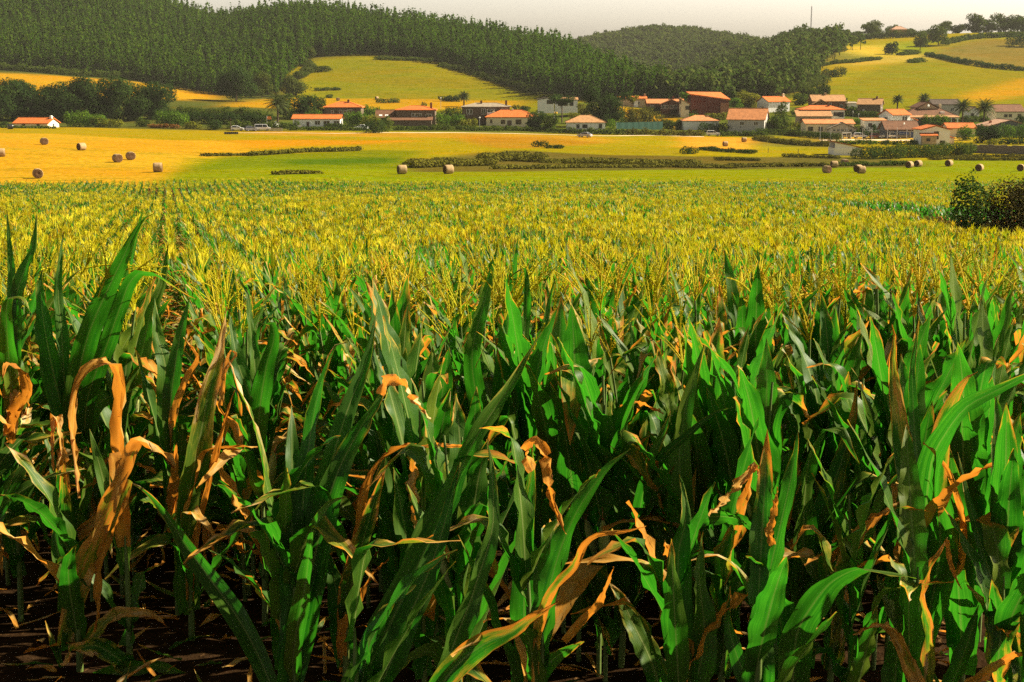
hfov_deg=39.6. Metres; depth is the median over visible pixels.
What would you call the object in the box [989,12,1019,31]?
tree
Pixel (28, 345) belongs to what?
corn plant
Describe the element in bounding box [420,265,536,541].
corn plant
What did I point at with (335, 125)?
hedge
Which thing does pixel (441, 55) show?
pine tree
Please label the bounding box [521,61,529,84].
pine tree
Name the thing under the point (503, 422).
corn plant
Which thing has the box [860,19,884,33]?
tree
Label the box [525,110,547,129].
tree
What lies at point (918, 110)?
house
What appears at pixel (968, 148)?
hedge
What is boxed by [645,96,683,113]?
house
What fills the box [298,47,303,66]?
pine tree
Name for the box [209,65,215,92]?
pine tree
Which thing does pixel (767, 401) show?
corn plant
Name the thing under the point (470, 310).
corn plant
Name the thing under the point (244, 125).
shrub
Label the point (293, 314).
corn plant
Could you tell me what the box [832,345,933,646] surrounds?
corn plant
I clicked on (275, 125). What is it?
hedge
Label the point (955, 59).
hedge
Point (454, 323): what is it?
corn plant
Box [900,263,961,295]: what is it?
corn plant
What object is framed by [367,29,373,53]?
pine tree
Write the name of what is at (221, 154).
scrub patch
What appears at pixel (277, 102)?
palm tree
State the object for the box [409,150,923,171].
scrub floor
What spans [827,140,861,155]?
shed
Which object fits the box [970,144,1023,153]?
stone wall
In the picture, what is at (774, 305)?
corn plant
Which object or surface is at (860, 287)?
corn plant
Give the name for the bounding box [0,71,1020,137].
ground
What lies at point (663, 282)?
corn plant
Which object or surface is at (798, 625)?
corn plant
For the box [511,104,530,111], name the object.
shrub
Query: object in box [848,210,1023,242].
field track
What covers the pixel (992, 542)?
corn plant
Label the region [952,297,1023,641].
corn plant
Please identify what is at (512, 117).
house
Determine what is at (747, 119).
house
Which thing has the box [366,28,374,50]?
pine tree
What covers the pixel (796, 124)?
hedge
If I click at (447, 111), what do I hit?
shrub
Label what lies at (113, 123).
shrub
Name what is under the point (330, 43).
pine tree
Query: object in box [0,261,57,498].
corn plant
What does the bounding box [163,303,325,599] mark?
corn plant
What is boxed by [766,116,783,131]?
tree
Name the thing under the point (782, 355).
corn plant
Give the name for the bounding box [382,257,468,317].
corn plant
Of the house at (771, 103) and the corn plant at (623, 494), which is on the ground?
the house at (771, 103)
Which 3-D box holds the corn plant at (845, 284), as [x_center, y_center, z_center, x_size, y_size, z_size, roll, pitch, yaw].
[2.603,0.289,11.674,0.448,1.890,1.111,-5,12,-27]
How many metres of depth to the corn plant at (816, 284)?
10.27 m
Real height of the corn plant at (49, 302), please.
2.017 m
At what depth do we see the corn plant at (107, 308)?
7.46 m
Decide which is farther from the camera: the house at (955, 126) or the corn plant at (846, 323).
the house at (955, 126)
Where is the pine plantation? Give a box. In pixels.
[0,0,673,98]
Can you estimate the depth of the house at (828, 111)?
485.71 m
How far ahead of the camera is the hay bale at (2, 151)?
229.82 m
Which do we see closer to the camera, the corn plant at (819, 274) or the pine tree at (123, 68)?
the corn plant at (819, 274)
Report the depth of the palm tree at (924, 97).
558.89 m
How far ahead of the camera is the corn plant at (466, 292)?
11.93 m
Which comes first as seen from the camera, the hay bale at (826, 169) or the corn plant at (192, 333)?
the corn plant at (192, 333)
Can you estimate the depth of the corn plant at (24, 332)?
8.71 m
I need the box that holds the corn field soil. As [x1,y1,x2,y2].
[0,186,1022,681]
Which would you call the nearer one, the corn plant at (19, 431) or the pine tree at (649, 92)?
the corn plant at (19, 431)
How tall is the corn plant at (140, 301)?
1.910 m
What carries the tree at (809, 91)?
on the hillside meadow at (370, 77)
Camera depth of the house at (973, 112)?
499.27 m
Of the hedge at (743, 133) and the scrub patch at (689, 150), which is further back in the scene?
the hedge at (743, 133)
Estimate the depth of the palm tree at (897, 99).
546.01 m
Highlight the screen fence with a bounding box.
[616,122,662,129]
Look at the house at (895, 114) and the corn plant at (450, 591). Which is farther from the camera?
the house at (895, 114)
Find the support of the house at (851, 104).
on the ground
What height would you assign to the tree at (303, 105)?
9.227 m
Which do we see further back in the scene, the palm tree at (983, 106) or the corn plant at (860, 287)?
the palm tree at (983, 106)
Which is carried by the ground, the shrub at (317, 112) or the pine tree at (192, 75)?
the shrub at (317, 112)
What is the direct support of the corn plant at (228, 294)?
on the corn field soil
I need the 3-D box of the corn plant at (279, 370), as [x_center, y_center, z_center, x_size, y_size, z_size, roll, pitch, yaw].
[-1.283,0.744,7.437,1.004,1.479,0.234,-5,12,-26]
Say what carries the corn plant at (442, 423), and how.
on the corn field soil
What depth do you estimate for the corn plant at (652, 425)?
7.39 m
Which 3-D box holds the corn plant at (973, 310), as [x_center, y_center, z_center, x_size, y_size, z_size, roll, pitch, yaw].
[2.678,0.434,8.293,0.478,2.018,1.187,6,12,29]
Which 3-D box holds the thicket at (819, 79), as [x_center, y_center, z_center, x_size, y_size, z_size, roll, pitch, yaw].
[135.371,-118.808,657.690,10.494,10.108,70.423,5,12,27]
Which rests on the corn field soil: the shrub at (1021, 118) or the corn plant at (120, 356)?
the corn plant at (120, 356)
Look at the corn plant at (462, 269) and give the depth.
11.63 m
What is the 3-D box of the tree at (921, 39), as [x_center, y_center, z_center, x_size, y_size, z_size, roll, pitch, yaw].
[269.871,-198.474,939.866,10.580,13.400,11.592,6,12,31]
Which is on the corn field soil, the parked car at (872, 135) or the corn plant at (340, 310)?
the corn plant at (340, 310)
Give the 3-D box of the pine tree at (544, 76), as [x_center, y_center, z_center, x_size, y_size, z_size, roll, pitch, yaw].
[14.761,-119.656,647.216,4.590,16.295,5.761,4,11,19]
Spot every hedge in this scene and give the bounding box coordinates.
[0,62,133,78]
[0,125,56,128]
[129,74,189,86]
[165,110,275,123]
[167,104,270,119]
[262,120,300,127]
[286,125,362,130]
[324,123,369,127]
[373,55,433,61]
[392,123,477,130]
[437,62,511,84]
[476,125,545,131]
[504,79,540,93]
[545,126,624,134]
[623,127,705,135]
[643,107,676,113]
[689,105,741,114]
[697,121,740,131]
[719,129,767,136]
[755,127,842,139]
[782,121,800,130]
[798,125,878,132]
[824,56,882,65]
[845,108,878,117]
[846,130,878,135]
[848,144,883,159]
[851,29,930,38]
[874,141,966,158]
[895,50,920,55]
[924,52,1023,70]
[941,32,993,43]
[953,142,976,154]
[991,31,1023,37]
[997,122,1023,139]
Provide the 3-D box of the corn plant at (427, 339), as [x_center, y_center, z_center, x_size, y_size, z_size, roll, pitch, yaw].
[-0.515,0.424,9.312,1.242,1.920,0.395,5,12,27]
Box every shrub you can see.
[63,110,107,126]
[90,117,125,127]
[134,117,151,126]
[147,124,179,128]
[153,110,189,125]
[182,121,202,128]
[205,119,222,129]
[225,119,252,127]
[303,110,321,113]
[342,110,371,124]
[359,114,380,124]
[361,117,386,132]
[363,104,381,116]
[374,98,399,102]
[377,115,393,131]
[435,112,465,125]
[437,106,461,116]
[438,95,460,101]
[457,118,477,125]
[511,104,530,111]
[605,118,617,127]
[661,118,682,128]
[704,112,727,119]
[836,139,877,144]
[846,105,857,111]
[854,118,860,124]
[878,140,902,144]
[903,139,917,143]
[920,114,952,125]
[954,124,976,140]
[958,114,989,121]
[985,138,998,144]
[998,139,1023,144]
[1014,114,1023,122]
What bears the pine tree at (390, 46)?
on the woodland floor at (546, 94)
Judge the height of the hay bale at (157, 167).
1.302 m
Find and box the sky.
[171,0,1023,38]
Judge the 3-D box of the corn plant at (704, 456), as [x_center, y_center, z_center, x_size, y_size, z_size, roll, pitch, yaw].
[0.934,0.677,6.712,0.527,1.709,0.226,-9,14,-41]
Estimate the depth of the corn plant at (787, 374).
9.09 m
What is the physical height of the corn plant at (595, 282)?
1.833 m
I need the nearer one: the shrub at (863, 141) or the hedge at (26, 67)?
the shrub at (863, 141)
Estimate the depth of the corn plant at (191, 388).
11.51 m
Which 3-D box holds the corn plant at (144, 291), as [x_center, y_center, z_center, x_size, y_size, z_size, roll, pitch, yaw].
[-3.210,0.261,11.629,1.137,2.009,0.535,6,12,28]
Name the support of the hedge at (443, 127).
on the ground
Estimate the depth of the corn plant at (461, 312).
8.45 m
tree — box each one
[0,40,3,63]
[0,77,39,119]
[0,84,20,120]
[2,46,7,62]
[5,79,55,116]
[6,41,12,61]
[7,44,13,64]
[21,44,32,65]
[24,44,32,66]
[28,41,35,64]
[32,80,87,121]
[40,51,46,67]
[48,50,53,65]
[56,75,98,119]
[62,42,69,68]
[70,46,79,68]
[72,41,83,69]
[72,79,112,115]
[83,51,89,71]
[83,73,133,120]
[95,45,100,69]
[99,57,104,70]
[107,48,114,72]
[115,51,121,73]
[116,80,155,120]
[122,54,127,71]
[136,58,144,78]
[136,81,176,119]
[144,61,151,81]
[150,56,159,82]
[159,58,164,84]
[165,79,178,101]
[166,59,176,84]
[168,54,176,85]
[174,65,182,87]
[179,70,187,89]
[182,55,190,88]
[186,65,196,88]
[188,71,195,90]
[190,63,196,90]
[194,64,202,89]
[196,63,202,91]
[200,70,205,92]
[203,70,210,93]
[206,66,215,91]
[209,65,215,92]
[214,65,260,100]
[247,64,253,92]
[251,71,273,97]
[263,92,289,122]
[270,64,278,93]
[272,73,279,93]
[277,62,283,85]
[278,74,311,95]
[278,93,294,117]
[285,94,316,119]
[286,51,291,72]
[288,46,295,67]
[288,50,294,70]
[294,47,298,67]
[298,42,304,61]
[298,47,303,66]
[306,47,315,58]
[312,95,325,109]
[314,37,317,54]
[319,30,327,54]
[324,36,329,55]
[326,29,332,51]
[327,30,333,54]
[333,37,339,55]
[339,30,345,52]
[342,31,348,52]
[349,34,356,53]
[360,36,365,54]
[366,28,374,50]
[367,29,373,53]
[368,37,373,54]
[373,37,380,54]
[377,36,381,51]
[380,30,388,54]
[383,29,389,51]
[387,33,392,52]
[392,34,398,54]
[399,33,404,55]
[404,36,410,55]
[406,33,412,55]
[415,38,419,56]
[428,31,435,58]
[429,36,439,60]
[437,40,444,61]
[440,37,447,61]
[448,38,455,64]
[450,38,458,64]
[457,90,470,104]
[470,43,476,68]
[480,48,486,72]
[496,56,502,76]
[502,56,510,78]
[514,57,521,82]
[515,57,521,81]
[521,54,530,83]
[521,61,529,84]
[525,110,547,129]
[529,62,535,84]
[531,65,538,87]
[533,61,540,87]
[536,67,545,92]
[540,62,548,93]
[543,113,558,130]
[544,66,552,93]
[547,64,554,94]
[549,93,575,122]
[550,64,562,92]
[552,68,561,93]
[553,71,561,95]
[561,68,567,94]
[564,73,573,94]
[567,112,579,119]
[568,63,575,96]
[570,63,580,95]
[575,66,583,98]
[575,70,584,97]
[576,103,593,114]
[579,84,615,118]
[589,70,595,90]
[598,96,625,123]
[599,75,605,96]
[603,68,608,94]
[610,77,615,96]
[615,78,625,94]
[615,92,632,107]
[625,68,634,95]
[627,95,638,103]
[633,70,638,95]
[636,71,649,96]
[645,69,654,98]
[660,67,671,98]
[679,92,688,100]
[729,98,743,107]
[735,89,760,107]
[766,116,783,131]
[771,100,792,128]
[792,93,807,104]
[797,85,817,96]
[811,83,830,94]
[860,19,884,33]
[882,41,899,53]
[885,24,897,34]
[892,95,903,108]
[913,31,929,49]
[917,93,930,102]
[927,24,951,45]
[938,20,951,32]
[950,24,966,33]
[952,97,973,121]
[963,13,987,32]
[973,124,1003,142]
[974,98,996,121]
[980,19,997,32]
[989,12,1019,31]
[1008,16,1023,31]
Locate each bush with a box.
[947,169,991,236]
[968,172,1023,234]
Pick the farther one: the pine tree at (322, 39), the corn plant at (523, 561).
the pine tree at (322, 39)
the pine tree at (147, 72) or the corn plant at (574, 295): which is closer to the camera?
the corn plant at (574, 295)
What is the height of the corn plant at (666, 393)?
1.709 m
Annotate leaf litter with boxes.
[0,519,989,681]
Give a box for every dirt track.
[273,132,703,136]
[823,139,907,140]
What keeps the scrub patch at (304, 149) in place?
on the hay meadow at (375, 165)
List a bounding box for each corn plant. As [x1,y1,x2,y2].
[0,213,97,621]
[0,242,79,503]
[0,243,58,530]
[0,252,73,529]
[0,257,73,332]
[0,259,54,413]
[0,260,193,584]
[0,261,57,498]
[0,265,76,502]
[0,270,50,481]
[0,296,70,502]
[0,317,79,585]
[0,355,50,574]
[0,390,36,475]
[0,415,83,507]
[0,436,175,671]
[0,457,32,521]
[1,311,59,462]
[4,357,125,612]
[5,279,51,502]
[8,204,195,601]
[17,253,74,337]
[20,293,48,501]
[20,296,222,574]
[22,239,65,466]
[28,243,188,468]
[30,243,85,342]
[32,332,164,564]
[36,429,184,675]
[39,242,242,597]
[47,265,160,478]
[47,277,154,474]
[48,334,135,561]
[49,297,194,509]
[65,307,203,562]
[70,306,156,410]
[75,263,186,512]
[82,298,151,474]
[90,250,182,453]
[105,307,260,640]
[107,247,195,476]
[127,268,197,526]
[132,435,340,681]
[134,297,198,614]
[140,270,222,464]
[141,282,353,579]
[149,276,317,601]
[150,281,316,571]
[151,270,244,557]
[152,336,279,493]
[153,244,235,397]
[162,259,218,400]
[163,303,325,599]
[171,342,349,579]
[179,256,240,399]
[182,271,304,462]
[183,263,309,404]
[184,305,245,397]
[186,281,287,488]
[187,296,305,442]
[190,315,430,681]
[192,281,218,492]
[193,277,288,459]
[193,278,278,625]
[203,255,256,473]
[206,314,219,330]
[208,358,364,669]
[231,443,461,677]
[242,296,256,564]
[266,259,318,322]
[270,296,449,608]
[271,313,444,565]
[274,242,353,448]
[274,252,356,526]
[274,268,325,472]
[276,265,351,436]
[276,267,324,497]
[276,274,378,463]
[277,262,348,433]
[278,275,320,379]
[283,272,303,395]
[294,266,351,425]
[298,278,350,523]
[299,287,368,529]
[300,243,365,538]
[301,290,347,420]
[314,291,370,475]
[314,321,488,585]
[316,266,387,500]
[331,318,375,580]
[341,332,558,681]
[347,249,424,326]
[347,271,426,498]
[350,253,428,591]
[365,245,414,303]
[366,246,400,289]
[366,275,419,596]
[366,378,515,681]
[368,305,410,583]
[372,277,445,647]
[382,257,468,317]
[382,315,490,681]
[386,285,424,313]
[395,255,441,325]
[406,263,439,380]
[410,265,460,335]
[410,305,420,337]
[412,270,469,370]
[412,274,480,323]
[418,288,490,416]
[418,347,509,664]
[419,262,513,471]
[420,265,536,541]
[422,251,480,331]
[426,425,600,681]
[430,263,478,368]
[436,269,509,451]
[436,386,540,681]
[439,296,513,516]
[450,230,504,312]
[450,448,645,681]
[457,262,504,373]
[457,266,487,326]
[457,296,533,329]
[460,282,541,544]
[462,268,508,317]
[464,230,559,586]
[465,313,531,541]
[473,258,545,496]
[476,308,549,562]
[478,255,544,316]
[480,328,514,479]
[486,303,542,496]
[487,275,601,549]
[495,253,548,327]
[497,341,694,676]
[508,293,580,475]
[518,262,582,329]
[521,298,568,343]
[527,296,566,557]
[530,281,555,337]
[534,271,583,321]
[535,263,577,304]
[539,256,580,312]
[539,266,611,329]
[549,337,707,681]
[555,305,614,661]
[556,321,566,633]
[559,264,603,308]
[564,252,616,325]
[565,254,645,415]
[565,482,715,681]
[571,277,616,328]
[574,231,657,318]
[575,248,655,406]
[578,301,632,564]
[594,374,733,667]
[595,259,691,599]
[595,297,649,562]
[602,301,800,640]
[603,255,667,506]
[610,243,673,347]
[610,345,704,617]
[612,474,747,681]
[617,278,640,381]
[625,308,746,603]
[627,323,684,607]
[628,280,703,611]
[629,255,668,286]
[634,254,678,354]
[645,417,758,681]
[647,312,763,607]
[656,245,729,355]
[657,256,669,314]
[659,270,714,334]
[663,262,712,320]
[663,266,690,331]
[664,554,915,681]
[667,259,748,333]
[671,286,701,389]
[682,313,741,592]
[684,262,742,336]
[691,335,810,608]
[698,276,746,335]
[702,268,762,363]
[705,343,782,581]
[706,286,768,356]
[722,241,787,403]
[723,247,791,450]
[724,253,839,497]
[724,273,747,306]
[724,430,836,681]
[726,271,782,308]
[736,383,888,668]
[741,273,852,559]
[743,255,834,446]
[744,271,787,325]
[761,249,785,331]
[765,296,813,432]
[766,272,789,329]
[772,253,839,475]
[780,245,819,326]
[780,321,874,567]
[783,243,894,416]
[783,474,899,681]
[784,320,888,497]
[785,234,945,463]
[786,338,899,611]
[790,440,953,681]
[791,261,851,415]
[799,259,840,319]
[801,242,852,314]
[802,312,968,657]
[813,294,868,564]
[814,255,841,302]
[818,251,886,333]
[819,309,946,670]
[821,268,865,313]
[832,287,888,336]
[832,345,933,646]
[847,246,899,310]
[847,420,961,681]
[850,253,962,471]
[850,267,912,504]
[856,269,926,319]
[857,274,901,319]
[860,227,940,459]
[860,230,922,295]
[869,240,965,328]
[881,454,1023,681]
[888,305,1023,392]
[888,322,1023,647]
[891,247,947,340]
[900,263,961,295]
[901,228,999,314]
[908,227,979,297]
[915,250,1023,413]
[918,249,999,391]
[926,236,981,420]
[928,241,995,308]
[944,242,1022,335]
[944,343,1007,681]
[947,255,1023,436]
[948,248,1014,326]
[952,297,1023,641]
[958,248,993,322]
[969,249,1001,291]
[972,282,1014,444]
[976,258,1023,464]
[979,259,1023,325]
[984,258,1020,366]
[984,396,1023,681]
[984,403,1023,681]
[986,263,1023,424]
[989,255,1023,466]
[1006,251,1023,460]
[1007,272,1023,306]
[1011,391,1023,469]
[1020,436,1023,668]
[1021,342,1023,453]
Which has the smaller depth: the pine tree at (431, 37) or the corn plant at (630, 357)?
the corn plant at (630, 357)
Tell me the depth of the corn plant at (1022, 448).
6.48 m
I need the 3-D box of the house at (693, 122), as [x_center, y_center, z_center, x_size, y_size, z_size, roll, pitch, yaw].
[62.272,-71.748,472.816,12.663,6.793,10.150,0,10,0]
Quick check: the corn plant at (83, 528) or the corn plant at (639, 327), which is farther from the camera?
the corn plant at (639, 327)
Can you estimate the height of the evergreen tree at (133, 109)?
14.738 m
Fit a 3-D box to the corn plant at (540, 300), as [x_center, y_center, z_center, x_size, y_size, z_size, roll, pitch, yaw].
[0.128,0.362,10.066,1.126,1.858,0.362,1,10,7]
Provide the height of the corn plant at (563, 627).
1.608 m
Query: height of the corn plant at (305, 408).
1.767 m
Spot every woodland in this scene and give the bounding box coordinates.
[572,22,770,71]
[603,22,865,101]
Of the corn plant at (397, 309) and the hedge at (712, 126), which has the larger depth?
the hedge at (712, 126)
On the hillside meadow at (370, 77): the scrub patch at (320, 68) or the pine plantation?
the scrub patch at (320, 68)
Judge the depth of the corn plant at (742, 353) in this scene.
6.74 m
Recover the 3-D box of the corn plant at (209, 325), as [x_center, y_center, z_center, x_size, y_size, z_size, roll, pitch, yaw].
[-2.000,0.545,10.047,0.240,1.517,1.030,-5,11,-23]
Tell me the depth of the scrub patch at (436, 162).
248.88 m
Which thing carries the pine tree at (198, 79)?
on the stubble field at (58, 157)
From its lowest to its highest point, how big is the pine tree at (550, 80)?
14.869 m
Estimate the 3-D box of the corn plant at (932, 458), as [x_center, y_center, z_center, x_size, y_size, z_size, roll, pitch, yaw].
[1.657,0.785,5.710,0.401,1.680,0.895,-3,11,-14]
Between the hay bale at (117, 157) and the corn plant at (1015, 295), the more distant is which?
the hay bale at (117, 157)
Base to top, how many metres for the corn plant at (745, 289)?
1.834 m
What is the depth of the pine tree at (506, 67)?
695.78 m
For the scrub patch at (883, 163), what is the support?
on the scrub floor at (706, 160)
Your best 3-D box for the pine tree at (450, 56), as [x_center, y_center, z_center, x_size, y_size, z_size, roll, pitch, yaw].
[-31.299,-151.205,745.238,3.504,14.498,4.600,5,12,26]
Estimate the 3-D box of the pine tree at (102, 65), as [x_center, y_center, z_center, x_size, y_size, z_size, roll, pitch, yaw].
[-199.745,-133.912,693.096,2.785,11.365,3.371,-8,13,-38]
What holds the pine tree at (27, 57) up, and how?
on the woodland floor at (546, 94)
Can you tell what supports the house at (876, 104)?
on the ground
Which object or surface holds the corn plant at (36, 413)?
on the corn field soil
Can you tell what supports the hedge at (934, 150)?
on the meadow at (670, 145)
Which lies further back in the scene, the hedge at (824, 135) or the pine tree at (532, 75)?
the pine tree at (532, 75)
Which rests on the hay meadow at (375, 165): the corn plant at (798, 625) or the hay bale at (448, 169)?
the hay bale at (448, 169)
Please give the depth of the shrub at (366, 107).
492.24 m
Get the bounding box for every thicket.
[619,105,664,121]
[782,74,832,93]
[811,66,847,76]
[1004,32,1023,46]
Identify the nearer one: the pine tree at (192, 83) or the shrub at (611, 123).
the shrub at (611, 123)
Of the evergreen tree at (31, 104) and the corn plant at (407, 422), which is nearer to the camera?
the corn plant at (407, 422)
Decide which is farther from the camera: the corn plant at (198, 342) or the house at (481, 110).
the house at (481, 110)
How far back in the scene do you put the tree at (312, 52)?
754.97 m
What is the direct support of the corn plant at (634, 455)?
on the corn field soil
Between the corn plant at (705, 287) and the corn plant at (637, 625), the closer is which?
the corn plant at (637, 625)
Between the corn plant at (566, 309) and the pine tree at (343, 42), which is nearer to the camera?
the corn plant at (566, 309)
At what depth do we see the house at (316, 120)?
449.97 m
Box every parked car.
[231,126,243,130]
[244,126,257,130]
[255,124,269,130]
[577,132,592,136]
[706,130,720,135]
[839,133,851,137]
[852,133,867,137]
[869,133,880,137]
[888,133,897,137]
[896,133,909,138]
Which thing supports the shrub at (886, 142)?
on the meadow at (670, 145)
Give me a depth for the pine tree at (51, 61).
695.27 m
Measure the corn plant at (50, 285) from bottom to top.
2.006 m
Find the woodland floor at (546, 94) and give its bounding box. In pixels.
[0,43,796,101]
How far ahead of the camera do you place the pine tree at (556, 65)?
638.14 m
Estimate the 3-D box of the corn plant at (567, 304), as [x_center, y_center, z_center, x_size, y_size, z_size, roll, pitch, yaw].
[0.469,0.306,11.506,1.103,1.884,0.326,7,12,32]
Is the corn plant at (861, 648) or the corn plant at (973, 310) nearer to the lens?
the corn plant at (861, 648)
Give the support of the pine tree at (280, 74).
on the ground
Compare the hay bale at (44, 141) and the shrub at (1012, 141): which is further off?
the shrub at (1012, 141)
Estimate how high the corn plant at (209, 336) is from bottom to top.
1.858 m
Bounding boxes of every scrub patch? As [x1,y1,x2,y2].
[199,152,247,156]
[244,146,363,155]
[270,169,322,174]
[292,59,317,78]
[306,65,332,71]
[314,87,341,90]
[400,156,499,167]
[475,150,550,162]
[489,163,643,168]
[531,140,548,146]
[540,157,701,163]
[543,144,564,148]
[638,162,763,167]
[679,146,698,153]
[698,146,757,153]
[713,156,761,160]
[751,135,839,146]
[753,162,842,166]
[781,153,840,158]
[838,160,913,165]
[906,57,927,62]
[927,153,1023,159]
[953,157,1023,160]
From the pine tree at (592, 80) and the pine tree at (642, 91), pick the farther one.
the pine tree at (592, 80)
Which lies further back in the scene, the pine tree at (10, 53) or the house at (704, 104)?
the pine tree at (10, 53)
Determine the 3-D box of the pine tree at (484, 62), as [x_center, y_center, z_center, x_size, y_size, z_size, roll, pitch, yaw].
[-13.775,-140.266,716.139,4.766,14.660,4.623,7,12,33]
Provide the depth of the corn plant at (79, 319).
8.90 m
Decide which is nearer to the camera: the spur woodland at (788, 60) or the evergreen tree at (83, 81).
the evergreen tree at (83, 81)
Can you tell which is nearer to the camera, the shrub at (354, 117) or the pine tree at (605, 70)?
the shrub at (354, 117)
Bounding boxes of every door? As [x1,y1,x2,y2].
[684,123,696,129]
[899,131,908,137]
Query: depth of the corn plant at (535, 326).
10.47 m
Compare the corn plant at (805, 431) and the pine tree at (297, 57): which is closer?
the corn plant at (805, 431)
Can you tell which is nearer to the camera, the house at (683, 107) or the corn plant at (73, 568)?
the corn plant at (73, 568)
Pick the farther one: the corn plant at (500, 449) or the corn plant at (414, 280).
the corn plant at (414, 280)
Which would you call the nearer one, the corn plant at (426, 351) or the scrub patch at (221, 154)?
the corn plant at (426, 351)
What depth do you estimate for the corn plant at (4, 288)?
9.88 m
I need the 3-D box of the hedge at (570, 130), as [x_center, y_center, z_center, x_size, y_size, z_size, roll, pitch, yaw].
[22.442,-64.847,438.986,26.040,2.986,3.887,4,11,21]
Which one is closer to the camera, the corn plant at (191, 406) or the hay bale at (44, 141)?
the corn plant at (191, 406)
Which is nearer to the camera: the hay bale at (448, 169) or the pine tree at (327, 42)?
the hay bale at (448, 169)
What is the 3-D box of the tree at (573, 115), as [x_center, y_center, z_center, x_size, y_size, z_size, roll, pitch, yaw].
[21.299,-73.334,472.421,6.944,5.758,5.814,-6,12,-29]
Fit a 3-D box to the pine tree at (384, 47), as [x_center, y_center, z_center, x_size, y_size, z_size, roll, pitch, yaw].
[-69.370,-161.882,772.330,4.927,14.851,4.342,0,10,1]
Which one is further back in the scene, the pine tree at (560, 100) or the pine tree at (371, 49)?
the pine tree at (371, 49)
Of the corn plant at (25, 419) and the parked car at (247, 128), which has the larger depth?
the parked car at (247, 128)
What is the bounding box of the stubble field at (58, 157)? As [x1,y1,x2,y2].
[0,73,969,188]
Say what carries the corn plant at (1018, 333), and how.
on the corn field soil
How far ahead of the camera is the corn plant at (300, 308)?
10.28 m
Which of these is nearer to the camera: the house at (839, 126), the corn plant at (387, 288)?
the corn plant at (387, 288)
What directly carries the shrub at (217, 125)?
on the ground
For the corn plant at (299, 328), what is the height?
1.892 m
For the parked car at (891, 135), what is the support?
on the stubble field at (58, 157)
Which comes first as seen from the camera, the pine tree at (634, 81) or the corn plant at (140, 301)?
the corn plant at (140, 301)
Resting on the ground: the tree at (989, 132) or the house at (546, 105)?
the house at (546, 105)
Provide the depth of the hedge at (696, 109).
515.69 m
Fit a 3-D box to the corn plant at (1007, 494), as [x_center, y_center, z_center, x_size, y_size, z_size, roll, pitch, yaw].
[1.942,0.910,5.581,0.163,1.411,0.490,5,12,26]
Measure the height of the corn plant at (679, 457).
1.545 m
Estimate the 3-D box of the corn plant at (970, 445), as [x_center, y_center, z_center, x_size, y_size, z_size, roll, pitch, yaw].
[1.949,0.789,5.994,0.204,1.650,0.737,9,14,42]
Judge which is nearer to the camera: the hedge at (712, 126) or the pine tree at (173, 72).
the hedge at (712, 126)
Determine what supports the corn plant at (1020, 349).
on the corn field soil
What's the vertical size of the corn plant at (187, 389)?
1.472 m
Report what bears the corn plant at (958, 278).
on the corn field soil
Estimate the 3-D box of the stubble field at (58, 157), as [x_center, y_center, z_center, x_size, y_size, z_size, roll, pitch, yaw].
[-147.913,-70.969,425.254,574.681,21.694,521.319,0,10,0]
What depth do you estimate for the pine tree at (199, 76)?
672.91 m
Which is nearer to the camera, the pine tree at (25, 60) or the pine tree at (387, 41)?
the pine tree at (25, 60)
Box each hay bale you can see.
[0,148,4,155]
[7,124,12,128]
[32,168,42,177]
[40,138,48,144]
[76,143,85,149]
[112,154,122,161]
[125,152,135,159]
[153,163,162,171]
[397,165,406,173]
[443,165,453,173]
[822,166,831,172]
[830,161,837,166]
[857,166,865,172]
[905,161,913,167]
[914,160,922,166]
[945,160,952,165]
[975,164,983,170]
[1017,164,1023,170]
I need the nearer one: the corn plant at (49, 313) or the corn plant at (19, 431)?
the corn plant at (19, 431)
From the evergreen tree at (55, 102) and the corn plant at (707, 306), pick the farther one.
the evergreen tree at (55, 102)
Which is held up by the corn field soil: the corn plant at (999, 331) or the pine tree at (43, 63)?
the corn plant at (999, 331)
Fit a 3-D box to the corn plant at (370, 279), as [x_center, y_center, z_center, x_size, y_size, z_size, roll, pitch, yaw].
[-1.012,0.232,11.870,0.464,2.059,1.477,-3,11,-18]
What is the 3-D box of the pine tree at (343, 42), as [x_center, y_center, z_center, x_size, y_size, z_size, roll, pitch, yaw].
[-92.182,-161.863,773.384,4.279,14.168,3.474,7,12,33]
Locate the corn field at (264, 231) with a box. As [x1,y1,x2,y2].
[0,177,1023,475]
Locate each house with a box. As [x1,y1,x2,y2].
[12,115,60,127]
[291,114,343,126]
[309,99,364,119]
[375,102,437,126]
[461,100,510,123]
[485,109,531,126]
[536,97,578,112]
[565,114,606,129]
[618,93,647,107]
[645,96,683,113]
[678,97,690,116]
[680,115,720,129]
[686,92,730,115]
[726,108,769,131]
[755,93,790,111]
[794,104,845,123]
[799,119,857,135]
[807,92,845,108]
[845,102,856,108]
[856,96,883,115]
[859,118,885,133]
[877,109,917,120]
[877,120,918,138]
[889,26,907,36]
[906,101,959,125]
[911,124,954,144]
[928,99,959,115]
[941,122,976,136]
[964,106,979,119]
[975,118,1023,135]
[985,104,1023,120]
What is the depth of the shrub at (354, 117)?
453.09 m
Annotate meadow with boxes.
[0,32,1023,187]
[167,150,1023,187]
[289,32,1023,112]
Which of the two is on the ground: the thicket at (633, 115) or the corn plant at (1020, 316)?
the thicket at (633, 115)
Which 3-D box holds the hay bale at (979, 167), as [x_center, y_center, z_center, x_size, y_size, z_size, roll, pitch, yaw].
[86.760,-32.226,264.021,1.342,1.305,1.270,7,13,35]

